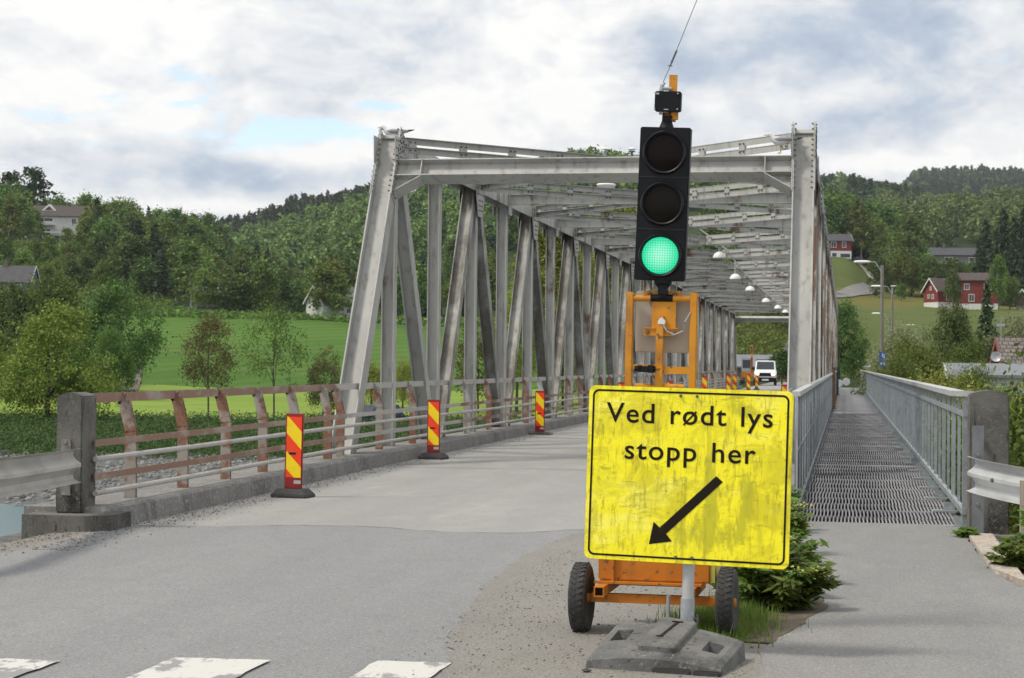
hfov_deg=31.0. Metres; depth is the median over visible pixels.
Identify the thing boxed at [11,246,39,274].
broadleaf tree
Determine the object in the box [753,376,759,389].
marker board
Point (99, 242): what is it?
broadleaf tree
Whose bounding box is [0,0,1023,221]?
sky
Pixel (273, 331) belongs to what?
young tree
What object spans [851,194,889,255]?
broadleaf tree
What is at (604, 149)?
beam fitting
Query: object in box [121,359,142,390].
path
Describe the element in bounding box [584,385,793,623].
road sign
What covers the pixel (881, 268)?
street lamp
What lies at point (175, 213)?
broadleaf tree
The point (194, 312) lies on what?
undergrowth
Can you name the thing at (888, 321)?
street lamp
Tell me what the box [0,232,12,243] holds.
broadleaf tree
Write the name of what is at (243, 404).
field
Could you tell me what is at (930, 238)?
broadleaf tree
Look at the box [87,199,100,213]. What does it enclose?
broadleaf tree
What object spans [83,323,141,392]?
broadleaf tree
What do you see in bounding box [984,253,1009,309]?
broadleaf tree
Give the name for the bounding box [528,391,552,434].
marker board
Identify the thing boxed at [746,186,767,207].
broadleaf tree
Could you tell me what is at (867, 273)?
road
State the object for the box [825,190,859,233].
broadleaf tree
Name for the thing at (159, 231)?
broadleaf tree
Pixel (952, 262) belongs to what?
broadleaf tree
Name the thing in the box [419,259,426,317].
spruce tree
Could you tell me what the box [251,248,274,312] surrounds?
spruce tree
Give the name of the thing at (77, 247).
broadleaf tree
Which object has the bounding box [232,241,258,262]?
broadleaf tree
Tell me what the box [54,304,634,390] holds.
field
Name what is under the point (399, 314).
broadleaf tree
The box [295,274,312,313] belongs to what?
broadleaf tree
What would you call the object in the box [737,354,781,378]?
grey garage
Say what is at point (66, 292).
broadleaf tree
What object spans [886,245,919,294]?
broadleaf tree
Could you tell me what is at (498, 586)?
gravel verge
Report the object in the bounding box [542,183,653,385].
poplar tree
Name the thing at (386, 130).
gull
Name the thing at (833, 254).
basement window
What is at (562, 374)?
broadleaf bush
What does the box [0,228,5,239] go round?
broadleaf tree
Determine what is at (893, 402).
footbridge railing
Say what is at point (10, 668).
zebra stripe
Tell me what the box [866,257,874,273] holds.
broadleaf bush
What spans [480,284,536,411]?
poplar tree
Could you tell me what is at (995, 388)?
broadleaf bush
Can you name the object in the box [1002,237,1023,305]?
spruce tree
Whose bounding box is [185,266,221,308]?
broadleaf tree
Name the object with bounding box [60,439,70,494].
rail bracket
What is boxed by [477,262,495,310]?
broadleaf tree
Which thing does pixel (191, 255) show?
birch tree
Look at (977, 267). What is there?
spruce tree
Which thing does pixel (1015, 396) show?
broadleaf bush
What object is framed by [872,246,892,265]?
broadleaf tree
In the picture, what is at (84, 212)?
birch tree
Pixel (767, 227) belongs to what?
broadleaf tree
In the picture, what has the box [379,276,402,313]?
broadleaf tree
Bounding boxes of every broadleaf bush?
[364,357,396,404]
[396,355,414,407]
[532,338,595,408]
[768,346,787,383]
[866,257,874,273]
[893,283,907,300]
[898,362,989,469]
[915,377,1022,515]
[924,374,1023,515]
[933,359,1016,420]
[938,376,1023,438]
[949,343,1023,533]
[1009,395,1023,523]
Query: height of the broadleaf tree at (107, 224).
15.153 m
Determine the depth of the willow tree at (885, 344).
125.18 m
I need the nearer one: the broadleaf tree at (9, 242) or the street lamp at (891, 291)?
the street lamp at (891, 291)
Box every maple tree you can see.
[0,295,155,417]
[0,325,12,402]
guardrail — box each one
[0,448,80,497]
[966,456,1023,534]
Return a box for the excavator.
[740,345,753,383]
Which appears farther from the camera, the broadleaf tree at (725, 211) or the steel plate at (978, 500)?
the broadleaf tree at (725, 211)
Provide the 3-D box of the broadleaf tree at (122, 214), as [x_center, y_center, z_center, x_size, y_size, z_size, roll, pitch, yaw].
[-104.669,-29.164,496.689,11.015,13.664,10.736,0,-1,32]
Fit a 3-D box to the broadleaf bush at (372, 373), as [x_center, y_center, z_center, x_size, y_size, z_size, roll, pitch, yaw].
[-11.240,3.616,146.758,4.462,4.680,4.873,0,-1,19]
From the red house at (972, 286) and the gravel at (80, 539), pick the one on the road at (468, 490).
the gravel at (80, 539)
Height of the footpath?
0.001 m
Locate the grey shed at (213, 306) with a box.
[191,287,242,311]
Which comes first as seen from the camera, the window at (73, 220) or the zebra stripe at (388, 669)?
the zebra stripe at (388, 669)
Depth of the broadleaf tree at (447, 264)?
456.87 m
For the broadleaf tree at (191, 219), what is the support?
on the hills
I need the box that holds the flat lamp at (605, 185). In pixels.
[596,183,615,187]
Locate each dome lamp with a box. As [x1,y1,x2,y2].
[713,247,725,258]
[730,269,740,279]
[745,282,754,291]
[762,295,769,302]
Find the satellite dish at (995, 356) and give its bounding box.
[991,352,1000,361]
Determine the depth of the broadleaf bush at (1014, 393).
75.87 m
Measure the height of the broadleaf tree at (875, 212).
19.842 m
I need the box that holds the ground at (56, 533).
[1,533,1019,643]
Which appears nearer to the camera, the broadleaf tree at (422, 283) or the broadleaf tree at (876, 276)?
the broadleaf tree at (422, 283)
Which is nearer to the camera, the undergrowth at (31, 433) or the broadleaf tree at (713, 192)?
the undergrowth at (31, 433)
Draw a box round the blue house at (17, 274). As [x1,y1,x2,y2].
[0,260,40,302]
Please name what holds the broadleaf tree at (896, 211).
on the hills
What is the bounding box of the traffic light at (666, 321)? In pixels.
[568,0,738,635]
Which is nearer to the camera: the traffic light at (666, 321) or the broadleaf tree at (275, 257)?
the traffic light at (666, 321)
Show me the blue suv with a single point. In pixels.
(367, 408)
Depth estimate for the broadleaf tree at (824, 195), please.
547.75 m
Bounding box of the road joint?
[138,525,579,532]
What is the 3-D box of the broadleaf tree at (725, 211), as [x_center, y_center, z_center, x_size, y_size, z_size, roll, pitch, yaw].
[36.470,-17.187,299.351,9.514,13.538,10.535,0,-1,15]
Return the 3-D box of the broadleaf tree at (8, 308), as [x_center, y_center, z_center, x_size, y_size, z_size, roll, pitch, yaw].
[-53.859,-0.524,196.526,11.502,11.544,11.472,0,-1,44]
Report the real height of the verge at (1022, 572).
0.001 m
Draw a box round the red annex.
[921,278,959,308]
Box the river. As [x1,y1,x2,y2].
[0,504,26,536]
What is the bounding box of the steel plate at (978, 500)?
[972,426,999,537]
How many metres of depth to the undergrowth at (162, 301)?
373.43 m
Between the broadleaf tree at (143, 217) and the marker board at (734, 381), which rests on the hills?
the broadleaf tree at (143, 217)
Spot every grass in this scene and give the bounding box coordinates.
[646,526,813,647]
[835,287,1017,309]
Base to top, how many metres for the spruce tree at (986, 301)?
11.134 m
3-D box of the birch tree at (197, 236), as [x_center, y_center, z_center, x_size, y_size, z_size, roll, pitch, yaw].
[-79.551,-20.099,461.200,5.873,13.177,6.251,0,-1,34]
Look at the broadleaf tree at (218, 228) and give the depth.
545.40 m
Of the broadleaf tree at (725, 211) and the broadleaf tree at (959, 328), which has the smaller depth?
the broadleaf tree at (959, 328)
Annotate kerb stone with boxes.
[969,533,1023,586]
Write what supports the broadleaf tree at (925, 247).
on the hills
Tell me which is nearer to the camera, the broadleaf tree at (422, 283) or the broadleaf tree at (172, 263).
the broadleaf tree at (422, 283)
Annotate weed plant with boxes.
[709,555,817,604]
[729,536,842,610]
[790,485,805,514]
[790,500,813,543]
[790,531,836,571]
[791,554,829,596]
[951,526,980,540]
[982,535,1023,570]
[1000,509,1023,542]
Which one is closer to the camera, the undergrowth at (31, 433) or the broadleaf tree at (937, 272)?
the undergrowth at (31, 433)
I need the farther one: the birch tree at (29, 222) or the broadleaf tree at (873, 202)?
the broadleaf tree at (873, 202)
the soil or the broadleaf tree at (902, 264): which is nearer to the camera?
the soil
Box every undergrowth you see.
[0,406,559,460]
[5,236,177,311]
[119,302,495,326]
[272,411,574,429]
[736,313,788,354]
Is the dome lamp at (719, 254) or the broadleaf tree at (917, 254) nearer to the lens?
the dome lamp at (719, 254)
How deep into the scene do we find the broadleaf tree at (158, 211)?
550.68 m
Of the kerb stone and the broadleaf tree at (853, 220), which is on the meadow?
the broadleaf tree at (853, 220)
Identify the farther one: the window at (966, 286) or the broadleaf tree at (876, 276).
the broadleaf tree at (876, 276)
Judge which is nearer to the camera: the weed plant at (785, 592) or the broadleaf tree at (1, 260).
the weed plant at (785, 592)
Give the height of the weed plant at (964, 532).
0.135 m
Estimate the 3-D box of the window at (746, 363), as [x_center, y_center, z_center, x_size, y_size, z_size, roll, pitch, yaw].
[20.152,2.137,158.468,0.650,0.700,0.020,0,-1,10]
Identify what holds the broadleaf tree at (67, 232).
on the hills
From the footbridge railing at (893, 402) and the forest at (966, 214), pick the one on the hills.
the forest at (966, 214)
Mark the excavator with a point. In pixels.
(746, 365)
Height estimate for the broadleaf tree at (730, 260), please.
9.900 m
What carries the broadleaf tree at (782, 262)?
on the meadow
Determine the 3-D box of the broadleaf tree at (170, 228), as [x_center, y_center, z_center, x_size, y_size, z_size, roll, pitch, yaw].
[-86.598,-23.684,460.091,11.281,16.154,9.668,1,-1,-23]
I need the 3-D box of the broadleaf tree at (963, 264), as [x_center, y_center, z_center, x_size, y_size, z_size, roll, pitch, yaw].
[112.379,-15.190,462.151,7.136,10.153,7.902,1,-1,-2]
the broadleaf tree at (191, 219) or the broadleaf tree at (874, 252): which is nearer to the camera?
the broadleaf tree at (874, 252)
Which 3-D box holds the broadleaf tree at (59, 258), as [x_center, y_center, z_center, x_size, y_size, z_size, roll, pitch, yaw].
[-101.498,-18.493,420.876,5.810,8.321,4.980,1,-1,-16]
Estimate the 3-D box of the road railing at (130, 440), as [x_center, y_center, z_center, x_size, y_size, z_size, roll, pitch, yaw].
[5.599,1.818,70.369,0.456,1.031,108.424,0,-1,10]
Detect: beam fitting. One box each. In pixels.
[601,147,608,155]
[628,147,635,155]
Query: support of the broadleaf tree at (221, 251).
on the hills
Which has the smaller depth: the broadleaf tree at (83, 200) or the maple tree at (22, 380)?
the maple tree at (22, 380)
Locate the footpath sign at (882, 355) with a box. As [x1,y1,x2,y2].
[879,352,885,365]
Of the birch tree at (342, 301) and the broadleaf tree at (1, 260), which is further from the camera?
the broadleaf tree at (1, 260)
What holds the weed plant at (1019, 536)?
on the verge at (1022, 572)
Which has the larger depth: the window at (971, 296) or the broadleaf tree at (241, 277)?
the window at (971, 296)
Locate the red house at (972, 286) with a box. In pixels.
[959,273,997,308]
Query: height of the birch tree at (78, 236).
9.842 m
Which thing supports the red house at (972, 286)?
on the bank
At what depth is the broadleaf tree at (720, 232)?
268.51 m
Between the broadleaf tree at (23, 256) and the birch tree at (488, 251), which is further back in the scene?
the birch tree at (488, 251)
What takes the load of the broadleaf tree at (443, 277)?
on the hills
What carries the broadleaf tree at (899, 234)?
on the meadow
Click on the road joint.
(389, 527)
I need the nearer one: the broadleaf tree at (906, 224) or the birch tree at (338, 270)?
the birch tree at (338, 270)
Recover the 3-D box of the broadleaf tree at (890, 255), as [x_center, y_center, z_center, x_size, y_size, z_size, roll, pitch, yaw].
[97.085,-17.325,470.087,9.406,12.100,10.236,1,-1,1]
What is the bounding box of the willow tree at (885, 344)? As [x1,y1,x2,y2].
[861,314,943,380]
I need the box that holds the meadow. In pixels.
[737,256,1023,380]
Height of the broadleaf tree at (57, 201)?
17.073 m
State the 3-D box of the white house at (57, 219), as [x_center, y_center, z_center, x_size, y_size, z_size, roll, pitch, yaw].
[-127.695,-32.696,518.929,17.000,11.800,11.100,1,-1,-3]
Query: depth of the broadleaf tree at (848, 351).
154.45 m
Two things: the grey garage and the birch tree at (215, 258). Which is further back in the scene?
the birch tree at (215, 258)
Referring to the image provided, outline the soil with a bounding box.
[697,538,828,642]
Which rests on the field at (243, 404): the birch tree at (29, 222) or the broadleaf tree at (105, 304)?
the broadleaf tree at (105, 304)
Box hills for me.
[0,206,1022,387]
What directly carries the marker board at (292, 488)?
on the road at (468, 490)
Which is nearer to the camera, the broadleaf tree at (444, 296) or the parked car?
the broadleaf tree at (444, 296)
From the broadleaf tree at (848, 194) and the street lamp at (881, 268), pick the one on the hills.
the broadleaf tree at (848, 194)
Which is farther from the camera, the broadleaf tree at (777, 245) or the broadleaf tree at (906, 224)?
the broadleaf tree at (906, 224)
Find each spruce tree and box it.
[84,197,102,237]
[112,208,117,222]
[118,216,154,289]
[128,217,134,235]
[147,221,171,288]
[147,238,177,304]
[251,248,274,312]
[252,243,260,260]
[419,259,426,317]
[461,288,464,316]
[971,217,993,272]
[971,235,987,272]
[973,279,997,362]
[984,227,1004,300]
[988,206,1010,270]
[999,232,1020,305]
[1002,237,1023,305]
[1003,214,1023,278]
[1017,203,1023,247]
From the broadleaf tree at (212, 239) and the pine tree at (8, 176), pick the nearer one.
the broadleaf tree at (212, 239)
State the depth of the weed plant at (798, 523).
14.94 m
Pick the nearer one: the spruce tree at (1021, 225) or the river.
the river
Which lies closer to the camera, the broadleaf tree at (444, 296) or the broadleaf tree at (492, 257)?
the broadleaf tree at (444, 296)
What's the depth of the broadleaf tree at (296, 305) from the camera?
413.91 m
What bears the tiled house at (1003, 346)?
on the bank
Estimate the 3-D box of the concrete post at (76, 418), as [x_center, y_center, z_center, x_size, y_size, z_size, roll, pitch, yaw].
[-4.012,1.040,16.970,0.250,1.100,0.330,0,-1,10]
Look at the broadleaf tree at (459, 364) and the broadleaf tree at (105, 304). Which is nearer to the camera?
the broadleaf tree at (459, 364)
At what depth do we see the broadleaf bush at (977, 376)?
93.46 m
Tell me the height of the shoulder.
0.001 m
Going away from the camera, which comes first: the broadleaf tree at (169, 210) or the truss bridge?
the truss bridge
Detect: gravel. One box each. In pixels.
[0,444,303,505]
[0,530,110,554]
[32,424,576,550]
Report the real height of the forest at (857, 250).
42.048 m
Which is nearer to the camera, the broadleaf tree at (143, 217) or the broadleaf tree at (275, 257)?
the broadleaf tree at (143, 217)
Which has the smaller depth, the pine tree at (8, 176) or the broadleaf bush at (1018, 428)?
the broadleaf bush at (1018, 428)
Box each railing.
[91,370,738,497]
[792,371,836,511]
[858,370,973,526]
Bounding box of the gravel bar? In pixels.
[0,448,961,504]
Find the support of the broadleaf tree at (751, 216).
on the meadow
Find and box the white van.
[752,359,778,385]
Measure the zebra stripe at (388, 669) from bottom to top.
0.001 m
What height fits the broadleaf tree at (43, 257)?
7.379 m
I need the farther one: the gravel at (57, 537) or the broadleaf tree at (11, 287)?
the broadleaf tree at (11, 287)
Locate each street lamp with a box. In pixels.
[854,260,883,373]
[871,285,894,362]
[872,313,889,354]
[907,324,923,345]
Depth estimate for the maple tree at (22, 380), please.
117.82 m
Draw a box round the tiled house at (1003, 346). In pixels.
[989,337,1023,363]
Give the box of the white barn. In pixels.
[303,285,354,321]
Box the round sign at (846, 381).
[843,378,849,385]
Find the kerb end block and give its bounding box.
[21,511,130,538]
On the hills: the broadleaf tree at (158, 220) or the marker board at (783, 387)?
the broadleaf tree at (158, 220)
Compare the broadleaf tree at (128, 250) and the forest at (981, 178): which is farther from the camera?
the forest at (981, 178)
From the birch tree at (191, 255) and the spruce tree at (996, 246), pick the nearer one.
the birch tree at (191, 255)
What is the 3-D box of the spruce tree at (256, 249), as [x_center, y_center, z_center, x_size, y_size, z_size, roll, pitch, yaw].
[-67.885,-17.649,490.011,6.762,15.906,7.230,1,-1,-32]
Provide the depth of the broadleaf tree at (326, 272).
348.02 m
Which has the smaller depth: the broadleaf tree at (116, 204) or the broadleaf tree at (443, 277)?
the broadleaf tree at (443, 277)
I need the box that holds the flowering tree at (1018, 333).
[971,306,1023,361]
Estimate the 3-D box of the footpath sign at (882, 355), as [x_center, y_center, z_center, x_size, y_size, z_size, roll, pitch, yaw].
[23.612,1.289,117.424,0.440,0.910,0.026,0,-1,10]
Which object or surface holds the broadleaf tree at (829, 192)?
on the hills
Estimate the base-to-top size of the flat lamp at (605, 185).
0.201 m
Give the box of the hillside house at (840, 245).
[828,234,853,260]
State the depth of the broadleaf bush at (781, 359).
156.03 m
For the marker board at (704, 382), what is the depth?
79.75 m
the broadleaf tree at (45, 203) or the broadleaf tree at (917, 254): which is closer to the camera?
the broadleaf tree at (917, 254)
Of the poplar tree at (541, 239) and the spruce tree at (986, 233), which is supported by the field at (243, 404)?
the poplar tree at (541, 239)
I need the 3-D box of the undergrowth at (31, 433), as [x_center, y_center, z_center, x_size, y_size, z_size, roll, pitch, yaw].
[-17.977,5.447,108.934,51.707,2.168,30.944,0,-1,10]
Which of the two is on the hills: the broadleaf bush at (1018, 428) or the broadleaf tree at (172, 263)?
the broadleaf tree at (172, 263)
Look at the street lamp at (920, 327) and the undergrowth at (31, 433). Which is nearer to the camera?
the undergrowth at (31, 433)
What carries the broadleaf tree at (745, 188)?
on the hills
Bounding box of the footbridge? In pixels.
[800,387,956,524]
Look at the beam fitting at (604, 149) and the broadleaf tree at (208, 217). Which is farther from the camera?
the broadleaf tree at (208, 217)
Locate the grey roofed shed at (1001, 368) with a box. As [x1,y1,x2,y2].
[940,363,1023,398]
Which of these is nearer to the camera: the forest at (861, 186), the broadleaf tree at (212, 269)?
the broadleaf tree at (212, 269)
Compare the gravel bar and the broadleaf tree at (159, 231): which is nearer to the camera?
the gravel bar
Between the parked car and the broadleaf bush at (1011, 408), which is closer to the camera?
the broadleaf bush at (1011, 408)
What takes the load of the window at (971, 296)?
in the red house at (972, 286)
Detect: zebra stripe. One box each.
[0,658,59,677]
[127,657,268,677]
[349,661,451,677]
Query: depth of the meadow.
344.80 m
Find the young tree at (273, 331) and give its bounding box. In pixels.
[231,294,318,418]
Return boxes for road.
[0,525,584,677]
[131,382,786,532]
[836,282,879,297]
[858,263,873,278]
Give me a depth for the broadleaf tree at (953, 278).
391.21 m
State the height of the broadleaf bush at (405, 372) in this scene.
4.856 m
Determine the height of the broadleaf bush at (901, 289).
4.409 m
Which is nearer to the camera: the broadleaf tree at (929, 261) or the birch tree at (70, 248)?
the birch tree at (70, 248)
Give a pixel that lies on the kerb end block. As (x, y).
(38, 523)
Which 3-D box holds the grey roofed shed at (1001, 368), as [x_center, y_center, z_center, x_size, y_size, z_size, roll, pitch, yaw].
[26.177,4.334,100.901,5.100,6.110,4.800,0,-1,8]
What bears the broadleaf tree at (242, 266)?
on the hills
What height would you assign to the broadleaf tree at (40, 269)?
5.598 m
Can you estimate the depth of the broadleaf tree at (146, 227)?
462.20 m
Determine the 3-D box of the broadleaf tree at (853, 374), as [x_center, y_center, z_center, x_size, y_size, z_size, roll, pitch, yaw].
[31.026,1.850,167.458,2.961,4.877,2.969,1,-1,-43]
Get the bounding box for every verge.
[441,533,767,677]
[996,534,1023,575]
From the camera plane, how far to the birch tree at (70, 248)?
415.49 m
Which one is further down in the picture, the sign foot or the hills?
the sign foot
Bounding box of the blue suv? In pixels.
[362,404,404,421]
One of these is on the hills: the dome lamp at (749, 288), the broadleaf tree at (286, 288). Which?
the broadleaf tree at (286, 288)
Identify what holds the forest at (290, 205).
on the hills
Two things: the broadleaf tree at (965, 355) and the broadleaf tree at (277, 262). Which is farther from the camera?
the broadleaf tree at (277, 262)
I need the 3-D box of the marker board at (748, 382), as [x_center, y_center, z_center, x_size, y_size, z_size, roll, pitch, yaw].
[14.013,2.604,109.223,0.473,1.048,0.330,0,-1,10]
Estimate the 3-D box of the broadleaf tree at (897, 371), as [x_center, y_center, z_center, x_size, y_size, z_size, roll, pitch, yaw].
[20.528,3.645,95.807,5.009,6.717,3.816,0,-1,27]
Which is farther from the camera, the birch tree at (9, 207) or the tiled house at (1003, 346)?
the birch tree at (9, 207)
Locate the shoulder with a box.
[0,532,92,553]
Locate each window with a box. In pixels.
[71,218,75,223]
[743,360,749,367]
[831,242,836,247]
[832,253,849,256]
[964,284,969,289]
[968,294,974,301]
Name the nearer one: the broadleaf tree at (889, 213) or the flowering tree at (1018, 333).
the flowering tree at (1018, 333)
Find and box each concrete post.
[56,392,95,512]
[967,390,1009,534]
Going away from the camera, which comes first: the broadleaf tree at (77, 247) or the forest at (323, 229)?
the broadleaf tree at (77, 247)
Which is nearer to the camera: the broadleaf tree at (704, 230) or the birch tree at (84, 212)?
the broadleaf tree at (704, 230)
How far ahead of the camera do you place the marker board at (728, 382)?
96.48 m
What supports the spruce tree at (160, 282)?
on the hills
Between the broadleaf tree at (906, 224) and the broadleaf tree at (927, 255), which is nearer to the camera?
the broadleaf tree at (927, 255)
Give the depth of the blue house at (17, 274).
353.21 m
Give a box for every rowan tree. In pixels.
[175,310,242,415]
[304,345,343,415]
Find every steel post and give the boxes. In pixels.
[832,368,836,408]
[836,367,838,394]
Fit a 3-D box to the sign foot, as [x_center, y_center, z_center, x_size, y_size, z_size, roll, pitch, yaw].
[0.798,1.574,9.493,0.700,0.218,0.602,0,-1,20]
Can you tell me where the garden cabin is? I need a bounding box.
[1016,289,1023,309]
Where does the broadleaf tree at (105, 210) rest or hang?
on the hills
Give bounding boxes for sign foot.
[586,617,744,676]
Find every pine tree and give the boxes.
[0,170,23,239]
[13,166,57,204]
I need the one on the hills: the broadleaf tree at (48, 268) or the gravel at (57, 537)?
the broadleaf tree at (48, 268)
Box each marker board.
[271,413,314,498]
[418,400,448,459]
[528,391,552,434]
[702,376,706,388]
[726,375,730,389]
[732,374,736,389]
[746,374,750,389]
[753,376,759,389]
[781,385,786,390]
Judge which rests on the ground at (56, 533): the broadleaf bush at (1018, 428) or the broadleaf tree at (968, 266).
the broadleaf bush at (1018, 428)
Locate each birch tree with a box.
[0,190,24,238]
[12,192,45,245]
[30,206,47,240]
[61,240,77,264]
[72,228,87,254]
[75,205,90,238]
[146,211,158,224]
[168,236,209,308]
[172,214,188,240]
[193,233,200,246]
[210,254,223,284]
[316,255,352,286]
[326,273,352,317]
[485,238,492,254]
[843,195,877,263]
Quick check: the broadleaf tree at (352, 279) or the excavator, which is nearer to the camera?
the excavator
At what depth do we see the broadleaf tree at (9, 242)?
427.63 m
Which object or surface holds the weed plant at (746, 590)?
on the soil
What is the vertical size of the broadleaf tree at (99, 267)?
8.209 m
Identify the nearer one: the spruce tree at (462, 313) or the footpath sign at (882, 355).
the footpath sign at (882, 355)
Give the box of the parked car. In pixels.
[851,257,863,260]
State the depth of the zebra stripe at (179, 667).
9.18 m
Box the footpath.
[753,521,1023,677]
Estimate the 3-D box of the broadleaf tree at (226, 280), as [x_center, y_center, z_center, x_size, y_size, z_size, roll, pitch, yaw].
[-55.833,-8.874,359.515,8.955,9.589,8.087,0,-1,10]
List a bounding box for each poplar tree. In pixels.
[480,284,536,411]
[481,227,594,384]
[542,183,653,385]
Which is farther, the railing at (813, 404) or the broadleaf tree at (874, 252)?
the broadleaf tree at (874, 252)
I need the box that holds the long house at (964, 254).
[927,244,978,264]
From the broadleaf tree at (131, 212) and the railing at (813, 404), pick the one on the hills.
the broadleaf tree at (131, 212)
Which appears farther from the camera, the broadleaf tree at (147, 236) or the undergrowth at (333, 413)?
the broadleaf tree at (147, 236)
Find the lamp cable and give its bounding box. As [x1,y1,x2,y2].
[699,229,778,302]
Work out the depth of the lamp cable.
63.55 m
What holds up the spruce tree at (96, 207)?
on the hills
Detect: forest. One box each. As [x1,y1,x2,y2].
[203,144,721,278]
[216,182,370,233]
[723,182,933,259]
[821,171,924,202]
[869,185,1023,247]
[901,164,1023,195]
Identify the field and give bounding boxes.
[0,383,578,421]
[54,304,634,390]
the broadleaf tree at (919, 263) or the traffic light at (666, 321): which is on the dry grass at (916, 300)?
the broadleaf tree at (919, 263)
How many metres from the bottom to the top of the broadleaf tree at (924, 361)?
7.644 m
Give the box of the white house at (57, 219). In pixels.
[25,202,89,242]
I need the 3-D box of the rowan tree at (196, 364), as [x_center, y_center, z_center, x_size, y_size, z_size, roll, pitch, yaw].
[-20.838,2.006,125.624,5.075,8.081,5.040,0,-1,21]
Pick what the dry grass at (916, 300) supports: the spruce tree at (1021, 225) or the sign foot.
the spruce tree at (1021, 225)
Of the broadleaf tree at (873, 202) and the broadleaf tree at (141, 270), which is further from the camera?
the broadleaf tree at (873, 202)
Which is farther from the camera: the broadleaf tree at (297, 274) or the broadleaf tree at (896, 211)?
the broadleaf tree at (896, 211)
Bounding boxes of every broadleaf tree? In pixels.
[0,180,25,237]
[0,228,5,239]
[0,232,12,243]
[0,235,16,258]
[0,240,14,264]
[0,252,8,264]
[0,269,87,371]
[0,281,58,371]
[4,280,22,301]
[8,178,39,239]
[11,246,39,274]
[24,235,47,263]
[35,195,54,204]
[37,248,54,269]
[39,262,46,274]
[40,262,61,285]
[41,232,60,258]
[46,257,64,286]
[47,192,72,205]
[56,242,75,262]
[56,258,89,290]
[59,226,74,242]
[60,238,85,257]
[60,273,173,383]
[69,210,100,251]
[71,188,96,205]
[72,254,96,283]
[81,212,129,258]
[83,230,116,267]
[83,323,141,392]
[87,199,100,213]
[89,259,113,288]
[92,198,119,222]
[102,231,153,291]
[110,196,133,211]
[115,210,147,235]
[116,205,140,229]
[123,207,143,215]
[124,197,143,213]
[128,253,157,297]
[132,209,146,220]
[141,217,157,237]
[141,232,169,268]
[143,222,171,238]
[147,211,183,261]
[149,204,165,217]
[154,213,173,239]
[159,207,176,218]
[159,231,177,270]
[161,206,189,236]
[165,233,206,294]
[175,217,217,250]
[177,241,212,285]
[180,250,221,305]
[184,211,209,228]
[185,210,200,223]
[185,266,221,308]
[198,209,226,227]
[200,226,219,250]
[201,242,212,254]
[206,270,245,311]
[208,220,236,251]
[208,241,237,260]
[211,255,229,280]
[214,231,234,254]
[219,272,258,310]
[221,253,239,271]
[221,254,261,305]
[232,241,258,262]
[238,255,286,310]
[249,243,272,259]
[252,264,299,311]
[268,249,289,267]
[272,259,296,277]
[274,263,294,279]
[284,275,308,312]
[291,268,306,280]
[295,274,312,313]
[297,256,320,308]
[304,249,358,292]
[304,255,352,310]
[378,261,402,315]
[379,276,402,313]
[397,258,426,311]
[441,254,453,279]
[441,273,450,315]
[441,278,450,308]
[442,235,455,260]
[454,328,485,412]
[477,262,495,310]
[487,249,495,273]
[697,204,726,249]
[700,182,735,214]
[704,230,737,262]
[706,204,758,249]
[708,182,757,213]
[718,246,757,286]
[734,205,766,235]
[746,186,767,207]
[754,214,780,235]
[767,235,787,258]
[777,258,789,315]
[822,190,830,200]
[823,185,861,202]
[823,196,851,233]
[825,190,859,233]
[837,296,873,378]
[839,187,864,253]
[841,198,872,258]
[843,332,867,381]
[846,329,967,394]
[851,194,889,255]
[855,201,890,260]
[859,214,889,258]
[865,199,901,250]
[865,259,896,297]
[866,229,890,262]
[866,348,927,393]
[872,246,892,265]
[876,229,895,257]
[876,247,901,292]
[883,228,906,250]
[885,209,930,245]
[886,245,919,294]
[887,230,927,284]
[892,207,916,224]
[896,246,925,295]
[908,255,926,296]
[909,255,946,288]
[914,219,932,247]
[917,298,975,362]
[919,238,933,256]
[921,252,935,261]
[922,263,946,282]
[939,330,991,385]
[941,255,968,277]
[942,264,961,308]
[956,259,968,272]
[963,261,973,272]
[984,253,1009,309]
[1001,275,1023,309]
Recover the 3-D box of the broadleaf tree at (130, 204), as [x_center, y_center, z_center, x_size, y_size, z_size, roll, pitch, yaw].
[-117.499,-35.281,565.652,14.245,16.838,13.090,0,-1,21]
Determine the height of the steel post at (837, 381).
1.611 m
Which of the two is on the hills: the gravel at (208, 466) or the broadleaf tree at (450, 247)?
the broadleaf tree at (450, 247)
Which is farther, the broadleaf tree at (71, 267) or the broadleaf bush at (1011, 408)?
the broadleaf tree at (71, 267)
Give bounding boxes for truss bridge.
[0,121,837,543]
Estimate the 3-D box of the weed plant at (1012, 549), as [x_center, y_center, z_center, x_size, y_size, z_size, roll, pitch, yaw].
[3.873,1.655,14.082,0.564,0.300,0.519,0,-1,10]
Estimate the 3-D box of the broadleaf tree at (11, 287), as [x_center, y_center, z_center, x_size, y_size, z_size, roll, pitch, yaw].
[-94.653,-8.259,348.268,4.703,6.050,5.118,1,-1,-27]
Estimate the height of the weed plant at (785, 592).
0.496 m
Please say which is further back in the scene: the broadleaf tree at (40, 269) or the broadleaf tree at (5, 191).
the broadleaf tree at (5, 191)
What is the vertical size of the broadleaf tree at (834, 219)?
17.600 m
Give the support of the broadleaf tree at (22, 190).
on the hills
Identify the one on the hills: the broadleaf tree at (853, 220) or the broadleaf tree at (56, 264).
the broadleaf tree at (56, 264)
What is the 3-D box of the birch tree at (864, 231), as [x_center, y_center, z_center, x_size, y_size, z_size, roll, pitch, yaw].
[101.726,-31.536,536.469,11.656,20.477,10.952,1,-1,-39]

